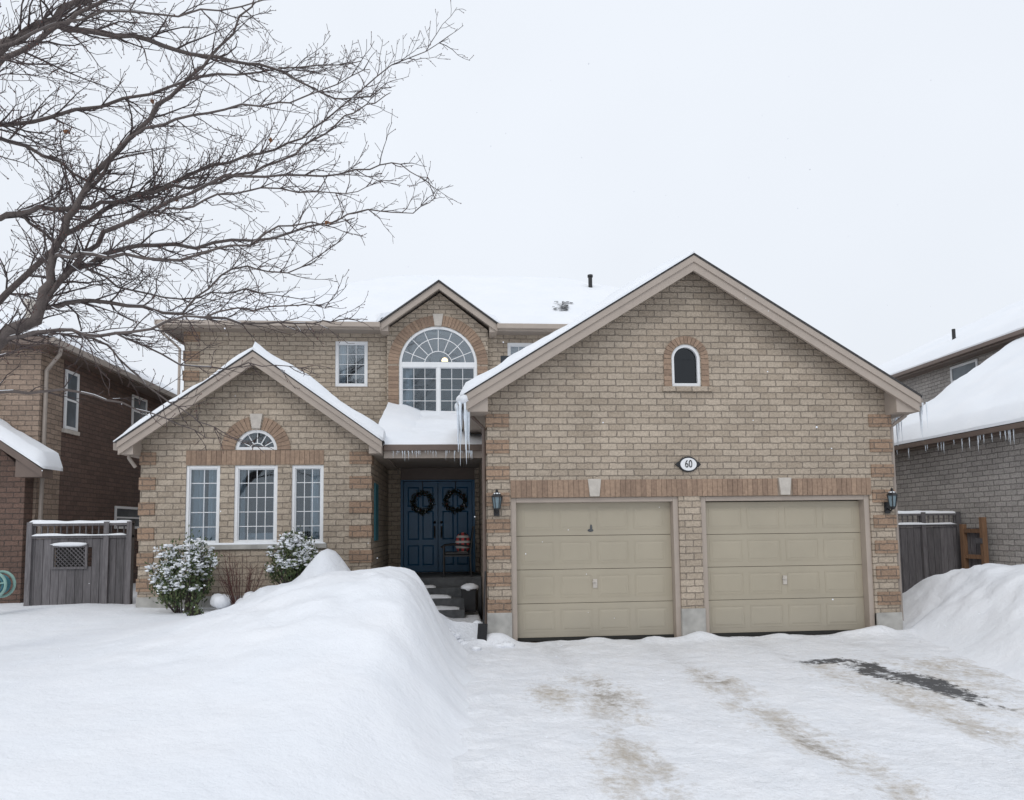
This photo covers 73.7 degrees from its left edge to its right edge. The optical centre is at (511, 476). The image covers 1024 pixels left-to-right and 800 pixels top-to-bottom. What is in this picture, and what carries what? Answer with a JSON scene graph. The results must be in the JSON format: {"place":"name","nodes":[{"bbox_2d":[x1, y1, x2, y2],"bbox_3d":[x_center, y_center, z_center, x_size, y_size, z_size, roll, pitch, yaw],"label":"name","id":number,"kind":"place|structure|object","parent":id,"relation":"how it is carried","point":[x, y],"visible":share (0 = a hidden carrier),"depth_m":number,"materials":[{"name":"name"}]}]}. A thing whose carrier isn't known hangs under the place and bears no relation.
{"place":"outdoors","nodes":[
{"label":"outdoors","id":0,"kind":"place"},
{"bbox_2d":[137,366,371,596],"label":"wing front wall","id":1,"kind":"structure","parent":0,"point":[303,424],"depth_m":11.84,"materials":[{"name":"brick"}]},
{"bbox_2d":[185,466,219,543],"bbox_3d":[-5.320,0.489,11.780,0.570,1.360,0.100,0,-4,-4],"label":"window frame","id":2,"kind":"object","parent":1,"relation":"attached to","point":[189,483],"visible":0.84,"depth_m":11.76,"materials":[{"name":"white plastic"}]},
{"bbox_2d":[179,543,326,549],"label":"wing sill","id":3,"kind":"structure","parent":1,"relation":"attached to","point":[251,546],"depth_m":11.68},
{"bbox_2d":[186,417,323,464],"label":"wing soldier bricks","id":4,"kind":"object","parent":1,"relation":"attached to","point":[286,456],"visible":0.98,"depth_m":11.85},
{"bbox_2d":[136,452,373,591],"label":"wing quoins","id":5,"kind":"object","parent":1,"relation":"attached to","point":[355,531],"visible":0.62,"depth_m":11.84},
{"bbox_2d":[234,465,277,542],"bbox_3d":[-4.433,0.484,11.849,0.730,1.360,0.100,0,-4,-4],"label":"window frame","id":6,"kind":"object","parent":1,"relation":"attached to","point":[237,497],"visible":0.94,"depth_m":11.83,"materials":[{"name":"white plastic"}]},
{"bbox_2d":[236,430,276,449],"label":"fan window frame","id":7,"kind":"object","parent":1,"relation":"attached to","point":[243,437],"visible":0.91,"depth_m":11.90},
{"bbox_2d":[241,433,273,446],"bbox_3d":[-4.490,-0.620,12.427,0.900,0.590,0.800,0,-4,-4],"label":"window","id":8,"kind":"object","parent":1,"relation":"attached to","point":[261,438],"visible":0.08,"depth_m":12.81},
{"bbox_2d":[116,351,398,469],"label":"wing fascia","id":9,"kind":"structure","parent":1,"relation":"attached to","point":[130,443],"depth_m":11.61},
{"bbox_2d":[291,465,323,541],"bbox_3d":[-3.558,0.478,11.918,0.545,1.360,0.100,0,-4,-4],"label":"window frame","id":10,"kind":"object","parent":1,"relation":"attached to","point":[294,486],"visible":0.77,"depth_m":11.91,"materials":[{"name":"white plastic"}]},
{"bbox_2d":[403,369,412,405],"bbox_3d":[-2.345,-1.914,15.212,0.270,1.055,0.067,0,-4,-4],"label":"arched window curtain","id":11,"kind":"object","parent":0,"point":[407,394],"visible":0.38,"depth_m":15.22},
{"bbox_2d":[383,450,480,467],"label":"porch soffit","id":12,"kind":"structure","parent":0,"point":[429,463],"depth_m":13.87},
{"bbox_2d":[384,451,481,458],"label":"porch fascia","id":13,"kind":"structure","parent":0,"point":[428,454],"depth_m":12.04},
{"bbox_2d":[383,444,481,450],"bbox_3d":[-1.376,-0.510,11.993,1.740,0.110,0.100,0,-4,-4],"label":"porch gutter","id":14,"kind":"object","parent":13,"relation":"attached to","point":[426,447],"visible":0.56,"depth_m":11.94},
{"bbox_2d":[387,293,487,403],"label":"bay gable wall","id":15,"kind":"structure","parent":0,"point":[439,303],"depth_m":15.20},
{"bbox_2d":[402,361,473,410],"bbox_3d":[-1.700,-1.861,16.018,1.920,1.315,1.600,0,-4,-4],"label":"window panes","id":16,"kind":"object","parent":15,"relation":"attached to","point":[424,399],"depth_m":16.81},
{"bbox_2d":[388,316,487,403],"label":"bay arch bricks","id":17,"kind":"object","parent":15,"relation":"attached to","point":[393,382],"visible":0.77,"depth_m":15.12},
{"bbox_2d":[399,364,476,412],"bbox_3d":[-1.631,-1.929,15.129,1.720,1.115,0.100,0,-4,-4],"label":"arched window frame","id":18,"kind":"object","parent":15,"relation":"attached to","point":[438,368],"visible":0.73,"depth_m":15.11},
{"bbox_2d":[399,327,476,364],"bbox_3d":[-1.643,-2.913,15.208,1.720,0.860,0.090,0,-4,-4],"label":"arched window top frame","id":19,"kind":"object","parent":15,"relation":"attached to","point":[461,336],"visible":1,"depth_m":15.19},
{"bbox_2d":[380,282,496,337],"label":"bay gable fascia","id":20,"kind":"structure","parent":15,"relation":"attached to","point":[484,321],"depth_m":14.89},
{"bbox_2d":[406,337,470,384],"bbox_3d":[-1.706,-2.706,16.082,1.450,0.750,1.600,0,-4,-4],"label":"window","id":21,"kind":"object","parent":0,"point":[463,346],"visible":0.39,"depth_m":16.23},
{"bbox_2d":[379,280,497,323],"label":"bay gable shingles","id":22,"kind":"object","parent":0,"point":[426,289],"visible":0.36,"depth_m":14.85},
{"bbox_2d":[0,549,1023,799],"bbox_3d":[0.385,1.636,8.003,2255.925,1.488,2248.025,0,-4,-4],"label":"snow ground","id":23,"kind":"structure","parent":0,"point":[326,675],"depth_m":5.51,"materials":[{"name":"snow"}]},
{"bbox_2d":[0,570,15,597],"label":"garden hose reel","id":24,"kind":"object","parent":23,"relation":"on","point":[5,583],"visible":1,"depth_m":10.98,"materials":[{"name":"teal plastic"}]},
{"bbox_2d":[0,449,33,603],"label":"garage wing wall","id":25,"kind":"structure","parent":23,"relation":"on","point":[16,500],"depth_m":13.03,"materials":[{"name":"red brick"}]},
{"bbox_2d":[0,440,52,477],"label":"wing rake","id":26,"kind":"object","parent":25,"relation":"attached to","point":[22,459],"visible":0.83,"depth_m":12.79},
{"bbox_2d":[0,419,62,470],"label":"wing roof snow","id":27,"kind":"structure","parent":25,"relation":"attached to","point":[36,452],"depth_m":12.88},
{"bbox_2d":[15,460,48,477],"bbox_3d":[-9.079,-0.152,12.979,0.510,0.330,0.290,0,-4,-4],"label":"wing eave return","id":28,"kind":"object","parent":25,"relation":"attached to","point":[22,470],"visible":0.82,"depth_m":12.83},
{"bbox_2d":[0,350,63,566],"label":"front brick","id":29,"kind":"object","parent":23,"relation":"on","point":[23,413],"visible":0.2,"depth_m":13.52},
{"bbox_2d":[23,520,134,605],"bbox_3d":[-7.818,1.749,12.333,1.820,1.952,0.132,0,-4,-4],"label":"wooden fence","id":30,"kind":"object","parent":23,"relation":"on","point":[107,575],"visible":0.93,"depth_m":12.33,"materials":[{"name":"grey wood"}]},
{"bbox_2d":[51,545,87,568],"bbox_3d":[-7.990,1.451,12.329,0.620,0.430,0.032,0,-4,-4],"label":"lattice window","id":31,"kind":"structure","parent":30,"relation":"in","point":[53,548],"depth_m":12.32,"materials":[{"name":"grey wood"}]},
{"bbox_2d":[57,360,163,582],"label":"walls","id":32,"kind":"structure","parent":23,"relation":"on","point":[99,478],"depth_m":15.63,"materials":[{"name":"red brick"}]},
{"bbox_2d":[63,369,79,431],"bbox_3d":[-9.400,-1.622,14.580,0.040,1.250,0.500,0,-4,-4],"label":"side window frame","id":33,"kind":"object","parent":32,"relation":"attached to","point":[65,403],"visible":0.97,"depth_m":14.48,"materials":[{"name":"white plastic"}]},
{"bbox_2d":[66,373,76,427],"bbox_3d":[-9.414,-1.622,14.579,0.013,1.130,0.380,0,-4,-4],"label":"side window glass","id":34,"kind":"object","parent":33,"relation":"attached to","point":[71,410],"visible":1,"depth_m":14.59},
{"bbox_2d":[2,336,171,402],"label":"eave trim","id":35,"kind":"structure","parent":32,"relation":"on","point":[113,376],"depth_m":14.77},
{"bbox_2d":[0,308,181,394],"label":"roof snow","id":36,"kind":"structure","parent":32,"relation":"on","point":[77,345],"depth_m":15.05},
{"bbox_2d":[37,337,176,533],"bbox_3d":[-9.533,0.417,19.067,0.428,5.360,12.150,0,-4,-4],"label":"gutter and downspout","id":37,"kind":"object","parent":32,"relation":"attached to","point":[105,365],"visible":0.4,"depth_m":13.61,"materials":[{"name":"paint"}]},
{"bbox_2d":[114,506,138,528],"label":"side window frame","id":38,"kind":"object","parent":32,"relation":"attached to","point":[115,513],"visible":0.53,"depth_m":16.73,"materials":[{"name":"white plastic"}]},
{"bbox_2d":[117,508,138,525],"bbox_3d":[-9.594,1.025,17.079,0.013,0.430,1.280,0,-4,-4],"label":"side window glass","id":39,"kind":"object","parent":38,"relation":"attached to","point":[127,513],"visible":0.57,"depth_m":17.06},
{"bbox_2d":[144,525,222,612],"bbox_3d":[-5.295,1.505,10.988,1.038,1.492,0.998,3,-5,-38],"label":"snowy bush","id":40,"kind":"object","parent":23,"relation":"on","point":[175,583],"visible":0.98,"depth_m":10.84,"materials":[{"name":"green plant"}]},
{"bbox_2d":[136,595,243,607],"bbox_3d":[-4.391,2.407,11.690,3.915,0.760,0.112,0,-4,-4],"label":"wing foundation","id":41,"kind":"object","parent":23,"relation":"on","point":[144,602],"visible":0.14,"depth_m":11.53,"materials":[{"name":"concrete"}]},
{"bbox_2d":[0,0,473,453],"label":"bare tree","id":42,"kind":"object","parent":23,"relation":"on","point":[18,328],"visible":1,"depth_m":6.87,"materials":[{"name":"brown plant"}]},
{"bbox_2d":[210,551,264,608],"bbox_3d":[-4.393,1.698,11.126,0.984,1.040,0.537,0,-4,-4],"label":"bare shrub","id":43,"kind":"object","parent":23,"relation":"on","point":[219,601],"visible":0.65,"depth_m":11.06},
{"bbox_2d":[263,525,320,583],"bbox_3d":[-3.587,1.339,11.319,0.832,1.091,0.868,-4,-5,34],"label":"snowy bush","id":44,"kind":"object","parent":23,"relation":"on","point":[295,559],"visible":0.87,"depth_m":11.18,"materials":[{"name":"green plant"}]},
{"bbox_2d":[184,332,545,572],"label":"wall","id":45,"kind":"structure","parent":23,"relation":"on","point":[298,350],"depth_m":15.04,"materials":[{"name":"beige brick"}]},
{"bbox_2d":[182,332,199,391],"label":"quoins","id":46,"kind":"object","parent":45,"relation":"attached to","point":[190,375],"visible":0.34,"depth_m":14.82,"materials":[{"name":"brick"}]},
{"bbox_2d":[335,341,367,386],"bbox_3d":[-3.558,-2.497,15.162,0.710,1.020,0.100,0,-4,-4],"label":"window frame","id":47,"kind":"object","parent":45,"relation":"on","point":[365,354],"visible":1,"depth_m":15.14,"materials":[{"name":"white plastic"}]},
{"bbox_2d":[346,346,363,382],"bbox_3d":[-3.600,-2.456,15.704,0.910,1.220,0.900,0,-4,-4],"label":"window","id":48,"kind":"object","parent":45,"relation":"attached to","point":[355,359],"depth_m":16.16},
{"bbox_2d":[339,345,345,382],"bbox_3d":[-3.814,-2.486,15.272,0.184,0.960,0.055,-1,-4,3],"label":"window curtain","id":49,"kind":"object","parent":48,"relation":"hanging from","point":[342,360],"depth_m":15.28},
{"bbox_2d":[401,468,474,479],"bbox_3d":[-1.649,-0.061,15.186,1.630,0.260,0.120,0,-4,-4],"label":"door transom panel","id":50,"kind":"object","parent":45,"relation":"attached to","point":[437,473],"visible":0.86,"depth_m":15.13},
{"bbox_2d":[401,480,474,572],"bbox_3d":[-1.634,1.087,15.090,1.630,2.035,0.180,0,-4,-4],"label":"front door frame","id":51,"kind":"object","parent":45,"relation":"attached to","point":[402,518],"visible":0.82,"depth_m":15.06,"materials":[{"name":"blue paint"}]},
{"bbox_2d":[410,482,435,515],"bbox_3d":[-1.964,0.490,15.025,0.584,0.778,0.144,0,-4,-4],"label":"door wreath","id":52,"kind":"object","parent":51,"relation":"attached to","point":[418,510],"depth_m":15.02,"materials":[{"name":"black plant"}]},
{"bbox_2d":[408,487,468,565],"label":"front door panels","id":53,"kind":"object","parent":51,"relation":"attached to","point":[428,532],"visible":0.88,"depth_m":15.06,"materials":[{"name":"blue paint"}]},
{"bbox_2d":[442,481,466,514],"bbox_3d":[-1.253,0.468,15.086,0.596,0.742,0.136,0,-4,-4],"label":"door wreath","id":54,"kind":"object","parent":51,"relation":"attached to","point":[446,505],"depth_m":15.07,"materials":[{"name":"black plant"}]},
{"bbox_2d":[404,481,472,571],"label":"front door leaves","id":55,"kind":"object","parent":45,"relation":"attached to","point":[438,542],"visible":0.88,"depth_m":15.07,"materials":[{"name":"blue paint"}]},
{"bbox_2d":[372,458,387,568],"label":"wing side walls","id":56,"kind":"structure","parent":23,"relation":"on","point":[380,476],"depth_m":13.58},
{"bbox_2d":[191,470,205,539],"bbox_3d":[-5.496,0.501,11.904,0.259,1.300,0.056,-1,-4,1],"label":"window curtain","id":57,"kind":"object","parent":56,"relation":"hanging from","point":[197,498],"depth_m":11.91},
{"bbox_2d":[204,470,208,540],"bbox_3d":[-5.362,0.531,12.322,0.770,1.560,0.900,0,-4,-4],"label":"window","id":58,"kind":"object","parent":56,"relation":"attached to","point":[206,504],"depth_m":12.75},
{"bbox_2d":[208,470,216,540],"bbox_3d":[-5.176,0.499,11.934,0.258,1.300,0.052,0,-4,-12],"label":"window curtain","id":59,"kind":"object","parent":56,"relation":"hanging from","point":[212,508],"depth_m":11.92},
{"bbox_2d":[239,470,245,539],"bbox_3d":[-4.765,0.496,11.955,0.169,1.300,0.048,1,-4,-16],"label":"window curtain","id":60,"kind":"object","parent":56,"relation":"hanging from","point":[242,505],"depth_m":11.96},
{"bbox_2d":[113,342,385,442],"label":"wing roof snow","id":61,"kind":"structure","parent":56,"relation":"on","point":[325,394],"depth_m":11.66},
{"bbox_2d":[115,350,384,443],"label":"wing shingles","id":62,"kind":"object","parent":56,"relation":"on","point":[223,370],"visible":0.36,"depth_m":11.57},
{"bbox_2d":[245,470,273,539],"bbox_3d":[-4.475,0.525,12.391,0.930,1.560,0.900,0,-4,-4],"label":"window","id":63,"kind":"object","parent":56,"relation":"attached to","point":[260,501],"depth_m":12.82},
{"bbox_2d":[296,469,310,538],"bbox_3d":[-3.600,0.520,12.460,0.745,1.560,0.900,0,-4,-4],"label":"window","id":64,"kind":"object","parent":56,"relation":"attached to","point":[300,500],"depth_m":12.88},
{"bbox_2d":[310,469,319,538],"bbox_3d":[-3.422,0.488,12.067,0.262,1.300,0.052,0,-4,-13],"label":"window curtain","id":65,"kind":"object","parent":64,"relation":"hanging from","point":[315,534],"depth_m":12.06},
{"bbox_2d":[374,483,378,540],"bbox_3d":[-2.504,0.651,12.591,0.030,1.050,0.480,0,-4,-4],"label":"teal shutter","id":66,"kind":"object","parent":56,"relation":"attached to","point":[376,504],"visible":0.98,"depth_m":12.49,"materials":[{"name":"paint"}]},
{"bbox_2d":[416,572,481,619],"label":"porch floor and steps","id":67,"kind":"structure","parent":23,"relation":"on","point":[450,583],"depth_m":13.35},
{"bbox_2d":[441,526,473,576],"bbox_3d":[-1.097,1.500,13.777,0.673,1.002,0.588,0,-4,-4],"label":"porch chair","id":68,"kind":"object","parent":67,"relation":"on","point":[462,544],"visible":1,"depth_m":13.53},
{"bbox_2d":[461,583,478,611],"bbox_3d":[-0.790,2.264,12.841,0.331,0.529,0.326,-2,-4,13],"label":"planter pot","id":69,"kind":"object","parent":67,"relation":"on","point":[469,593],"visible":0.92,"depth_m":12.71,"materials":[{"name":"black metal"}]},
{"bbox_2d":[479,425,487,619],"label":"garage side walls","id":70,"kind":"structure","parent":23,"relation":"on","point":[480,523],"depth_m":13.53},
{"bbox_2d":[378,402,481,444],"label":"porch roof snow","id":71,"kind":"structure","parent":70,"relation":"attached to","point":[403,424],"depth_m":13.18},
{"bbox_2d":[470,416,486,623],"bbox_3d":[-0.518,0.703,10.619,0.238,3.504,0.059,0,-4,-4],"label":"brown garage downspout","id":72,"kind":"object","parent":70,"relation":"attached to","point":[473,418],"visible":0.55,"depth_m":10.62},
{"bbox_2d":[516,502,673,637],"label":"garage door sections","id":73,"kind":"object","parent":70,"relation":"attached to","point":[631,568],"visible":0.52,"depth_m":10.72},
{"bbox_2d":[521,507,667,632],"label":"garage door raised panels","id":74,"kind":"object","parent":73,"relation":"attached to","point":[576,552],"visible":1,"depth_m":10.72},
{"bbox_2d":[518,634,673,641],"bbox_3d":[1.311,2.515,10.657,2.480,0.050,0.034,0,-4,-4],"label":"garage door rubber seal","id":75,"kind":"object","parent":73,"relation":"attached to","point":[585,637],"visible":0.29,"depth_m":10.63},
{"bbox_2d":[393,401,927,463],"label":"icicles","id":76,"kind":"object","parent":70,"relation":"attached to","point":[463,414],"visible":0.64,"depth_m":10.43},
{"bbox_2d":[675,456,700,471],"bbox_3d":[2.780,-0.197,10.769,0.417,0.250,0.048,0,-4,-4],"label":"house number sign","id":77,"kind":"object","parent":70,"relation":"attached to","point":[687,464],"visible":1,"depth_m":10.75,"materials":[{"name":"white metal"}]},
{"bbox_2d":[705,501,864,632],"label":"garage door sections","id":78,"kind":"object","parent":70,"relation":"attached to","point":[744,534],"visible":0.53,"depth_m":10.97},
{"bbox_2d":[712,630,849,636],"bbox_3d":[4.382,2.496,10.898,2.620,0.050,0.034,0,-4,-4],"label":"garage door rubber seal","id":79,"kind":"object","parent":78,"relation":"attached to","point":[785,632],"visible":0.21,"depth_m":10.87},
{"bbox_2d":[708,506,859,627],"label":"garage door raised panels","id":80,"kind":"object","parent":78,"relation":"attached to","point":[731,616],"visible":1,"depth_m":10.96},
{"bbox_2d":[890,414,906,620],"bbox_3d":[6.289,0.596,10.982,0.280,3.404,0.069,-4,-6,40],"label":"garage downspout","id":81,"kind":"object","parent":70,"relation":"attached to","point":[901,418],"visible":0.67,"depth_m":11.02,"materials":[{"name":"paint"}]},
{"bbox_2d":[487,608,902,637],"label":"concrete plinths","id":82,"kind":"object","parent":23,"relation":"on","point":[693,620],"visible":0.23,"depth_m":10.58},
{"bbox_2d":[449,620,1014,788],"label":"loose snow chunks","id":83,"kind":"object","parent":23,"relation":"on","point":[462,641],"visible":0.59,"depth_m":9.98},
{"bbox_2d":[898,511,961,592],"bbox_3d":[7.527,1.707,13.637,3.080,2.058,0.125,0,-4,-4],"label":"wooden fence","id":84,"kind":"object","parent":23,"relation":"on","point":[928,550],"visible":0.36,"depth_m":13.71,"materials":[{"name":"grey wood"}]},
{"bbox_2d":[891,348,1001,527],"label":"two storey walls","id":85,"kind":"structure","parent":23,"relation":"on","point":[929,386],"depth_m":19.43,"materials":[{"name":"grey brick"}]},
{"bbox_2d":[891,328,1023,380],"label":"eave","id":86,"kind":"object","parent":85,"relation":"on","point":[974,351],"visible":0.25,"depth_m":18.24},
{"bbox_2d":[902,433,1023,565],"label":"single storey walls","id":87,"kind":"structure","parent":23,"relation":"on","point":[971,484],"depth_m":13.32,"materials":[{"name":"grey brick"}]},
{"bbox_2d":[894,422,1023,453],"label":"eave","id":88,"kind":"object","parent":87,"relation":"attached to","point":[972,435],"visible":0.44,"depth_m":13.30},
{"bbox_2d":[894,421,1023,445],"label":"roof","id":89,"kind":"structure","parent":87,"relation":"on","point":[960,433],"depth_m":13.31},
{"bbox_2d":[893,336,1023,444],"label":"roof snow","id":90,"kind":"structure","parent":89,"relation":"on","point":[988,392],"depth_m":14.16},
{"bbox_2d":[959,517,989,568],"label":"open wooden gate","id":91,"kind":"structure","parent":23,"relation":"on","point":[974,544],"depth_m":13.24,"materials":[{"name":"orange wood"}]},
{"bbox_2d":[0,0,1023,391],"label":"sky","id":92,"kind":"structure","parent":0,"point":[947,149],"materials":[{"name":"white"}]},
{"bbox_2d":[460,250,922,396],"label":"garage roof snow","id":93,"kind":"structure","parent":0,"point":[626,288],"depth_m":10.47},
{"bbox_2d":[486,272,899,642],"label":"garage front wall","id":94,"kind":"structure","parent":0,"point":[560,408],"depth_m":10.87,"materials":[{"name":"brick"}]},
{"bbox_2d":[510,479,841,497],"bbox_3d":[2.877,0.172,10.775,5.820,0.266,0.016,0,-4,-4],"label":"garage lintel mortar","id":95,"kind":"object","parent":94,"relation":"attached to","point":[791,492],"visible":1,"depth_m":10.73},
{"bbox_2d":[672,359,700,385],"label":"gable window lower frame","id":96,"kind":"object","parent":94,"relation":"attached to","point":[698,383],"visible":0.71,"depth_m":10.92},
{"bbox_2d":[674,360,696,382],"bbox_3d":[2.779,-1.675,10.979,0.420,0.418,0.004,0,-4,-4],"label":"gable window lower glass","id":97,"kind":"object","parent":96,"relation":"in","point":[684,371],"visible":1,"depth_m":10.98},
{"bbox_2d":[662,386,712,391],"bbox_3d":[2.794,-1.397,10.879,0.810,0.080,0.075,0,-4,-4],"label":"arch window sill","id":98,"kind":"structure","parent":94,"relation":"attached to","point":[687,388],"depth_m":10.85,"materials":[{"name":"beige stone"}]},
{"bbox_2d":[511,336,870,497],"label":"garage soldier bricks","id":99,"kind":"object","parent":94,"relation":"attached to","point":[705,487],"visible":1,"depth_m":10.78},
{"bbox_2d":[463,255,920,433],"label":"garage fascia","id":100,"kind":"structure","parent":94,"relation":"attached to","point":[900,400],"depth_m":10.69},
{"bbox_2d":[511,495,874,640],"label":"garage door jambs","id":101,"kind":"object","parent":94,"relation":"attached to","point":[866,564],"visible":0.69,"depth_m":10.75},
{"bbox_2d":[485,414,900,612],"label":"garage quoins","id":102,"kind":"object","parent":94,"relation":"attached to","point":[503,525],"visible":0.67,"depth_m":10.60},
{"bbox_2d":[884,488,897,513],"bbox_3d":[6.031,0.377,10.866,0.180,0.410,0.231,0,-4,-4],"label":"wall lantern","id":103,"kind":"object","parent":94,"relation":"attached to","point":[891,495],"depth_m":10.81,"materials":[{"name":"black metal"}]},
{"bbox_2d":[464,253,921,397],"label":"garage roof shingles","id":104,"kind":"object","parent":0,"point":[805,323],"visible":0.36,"depth_m":10.68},
{"bbox_2d":[450,625,1023,799],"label":"driveway","id":105,"kind":"structure","parent":0,"point":[628,723],"depth_m":6.09,"materials":[{"name":"snow"}]},
{"bbox_2d":[477,571,487,640],"bbox_3d":[-0.452,1.939,10.255,0.160,1.022,0.274,0,-4,-4],"label":"snow shovel","id":106,"kind":"object","parent":105,"relation":"on","point":[482,632],"visible":1,"depth_m":10.20,"materials":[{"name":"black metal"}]},
{"bbox_2d":[705,500,858,599],"bbox_3d":[4.366,1.437,11.017,2.660,2.120,0.015,0,-4,-4],"label":"garage door backing","id":107,"kind":"object","parent":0,"point":[779,533],"visible":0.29,"depth_m":11.05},
{"bbox_3d":[-0.790,0.200,19.539,13.320,6.250,8.399,0,-4,-4],"label":"main side and back walls","id":108,"kind":"object","parent":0,"visible":0},
{"bbox_2d":[165,328,552,361],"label":"soffit","id":109,"kind":"structure","parent":108,"relation":"on","point":[176,331],"depth_m":14.96,"materials":[{"name":"paint"}]},
{"bbox_2d":[157,326,555,344],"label":"fascia","id":110,"kind":"structure","parent":109,"relation":"on","point":[343,328],"depth_m":14.64,"materials":[{"name":"beige paint"}]},
{"bbox_2d":[154,319,567,395],"bbox_3d":[-0.468,-1.775,14.960,14.070,3.095,0.508,0,-4,-4],"label":"gutter","id":111,"kind":"object","parent":110,"relation":"attached to","point":[499,325],"visible":0.42,"depth_m":14.58,"materials":[{"name":"beige paint"}]},
{"bbox_2d":[381,317,447,331],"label":"roof shingles","id":112,"kind":"object","parent":110,"relation":"on","point":[434,330],"visible":0.13,"depth_m":21.33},
{"bbox_2d":[153,275,618,323],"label":"roof snow","id":113,"kind":"structure","parent":112,"relation":"on","point":[520,300],"depth_m":16.43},
{"bbox_3d":[16.173,-4.279,21.344,8.960,2.240,10.520,0,-4,-4],"label":"upper roof","id":114,"kind":"object","parent":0,"visible":0},
{"bbox_2d":[877,299,1023,374],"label":"roof snow","id":115,"kind":"structure","parent":114,"relation":"on","point":[1007,319],"depth_m":19.60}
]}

